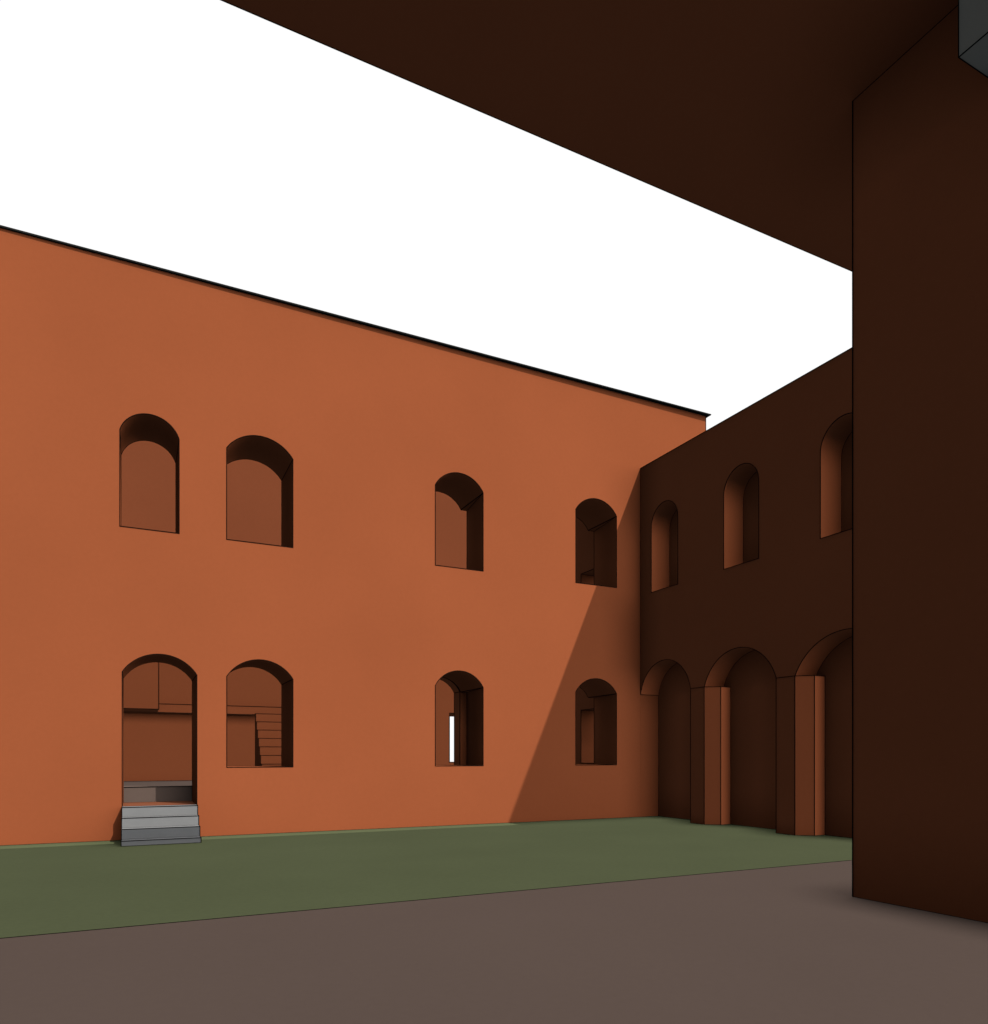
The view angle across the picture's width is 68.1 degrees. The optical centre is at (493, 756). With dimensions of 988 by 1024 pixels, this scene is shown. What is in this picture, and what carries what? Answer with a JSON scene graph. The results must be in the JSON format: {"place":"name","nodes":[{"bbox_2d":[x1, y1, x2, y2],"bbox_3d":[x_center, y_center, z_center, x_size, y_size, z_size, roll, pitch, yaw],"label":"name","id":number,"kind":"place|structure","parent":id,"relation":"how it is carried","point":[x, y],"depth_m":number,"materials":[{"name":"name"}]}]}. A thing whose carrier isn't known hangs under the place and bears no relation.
{"place":"outdoors","nodes":[
{"label":"outdoors","id":0,"kind":"place"},
{"bbox_2d":[255,713,280,765],"bbox_3d":[-5.649,-0.262,19.843,1.439,1.845,1.412,0,0,-26],"label":"indoor staircase","id":1,"kind":"structure","parent":0,"point":[267,739],"depth_m":19.74,"materials":[{"name":"ceramic"}]},
{"bbox_2d":[0,225,710,845],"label":"palace building","id":2,"kind":"structure","parent":0,"point":[366,561],"depth_m":16.34,"materials":[{"name":"paint"}]},
{"bbox_2d":[119,413,179,533],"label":"window","id":3,"kind":"structure","parent":2,"relation":"in","point":[142,426],"depth_m":15.13,"materials":[{"name":"ceramic"}]},
{"bbox_2d":[122,654,196,806],"bbox_3d":[-7.017,-0.536,15.324,1.387,3.067,1.382,0,0,-26],"label":"doorway","id":4,"kind":"structure","parent":2,"relation":"in","point":[161,658],"depth_m":15.41,"materials":[{"name":"ceramic"}]},
{"bbox_2d":[226,435,292,547],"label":"window","id":5,"kind":"structure","parent":2,"relation":"in","point":[266,451],"depth_m":16.23,"materials":[{"name":"ceramic"}]},
{"bbox_2d":[226,659,292,767],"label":"window","id":6,"kind":"structure","parent":2,"relation":"in","point":[285,679],"depth_m":16.35,"materials":[{"name":"ceramic"}]},
{"bbox_2d":[435,472,483,570],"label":"window","id":7,"kind":"structure","parent":2,"relation":"in","point":[463,489],"depth_m":18.32,"materials":[{"name":"ceramic"}]},
{"bbox_2d":[435,670,483,765],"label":"window","id":8,"kind":"structure","parent":2,"relation":"in","point":[466,682],"depth_m":18.40,"materials":[{"name":"ceramic"}]},
{"bbox_2d":[575,498,616,587],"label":"window","id":9,"kind":"structure","parent":2,"relation":"in","point":[598,516],"depth_m":20.13,"materials":[{"name":"ceramic"}]},
{"bbox_2d":[575,678,616,764],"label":"window","id":10,"kind":"structure","parent":2,"relation":"in","point":[604,695],"depth_m":20.20,"materials":[{"name":"ceramic"}]},
{"bbox_2d":[0,816,851,937],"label":"lawn","id":11,"kind":"structure","parent":0,"point":[59,887],"depth_m":11.07,"materials":[{"name":"green plant"}]},
{"bbox_2d":[121,804,201,846],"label":"stone steps","id":12,"kind":"structure","parent":11,"relation":"on","point":[158,825],"depth_m":14.13,"materials":[{"name":"grey stone"}]},
{"bbox_2d":[640,347,851,837],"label":"arcade building","id":13,"kind":"structure","parent":11,"relation":"on","point":[746,595],"depth_m":16.66,"materials":[{"name":"paint"}]},
{"bbox_2d":[651,500,677,592],"bbox_3d":[4.725,-5.528,19.220,0.634,2.282,1.080,0,0,-26],"label":"window","id":14,"kind":"structure","parent":13,"relation":"in","point":[664,524],"depth_m":19.66,"materials":[{"name":"ceramic"}]},
{"bbox_2d":[723,463,758,569],"bbox_3d":[5.909,-5.528,16.812,0.634,2.282,1.089,0,0,-26],"label":"window","id":15,"kind":"structure","parent":13,"relation":"in","point":[741,489],"depth_m":17.23,"materials":[{"name":"ceramic"}]},
{"bbox_2d":[820,412,851,538],"bbox_3d":[7.097,-5.528,14.396,0.634,2.282,1.084,0,0,-26],"label":"window","id":16,"kind":"structure","parent":13,"relation":"in","point":[836,444],"depth_m":14.86,"materials":[{"name":"ceramic"}]},
{"bbox_2d":[0,0,851,761],"label":"sky","id":17,"kind":"structure","parent":0,"point":[218,141],"materials":[{"name":"white"}]},
{"bbox_2d":[0,860,987,1023],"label":"pavement","id":18,"kind":"structure","parent":0,"point":[815,943],"depth_m":5.86,"materials":[{"name":"concrete"}]},
{"bbox_2d":[221,0,987,922],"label":"portico","id":19,"kind":"structure","parent":18,"relation":"on","point":[851,136],"depth_m":7.99,"materials":[{"name":"paint"}]}
]}

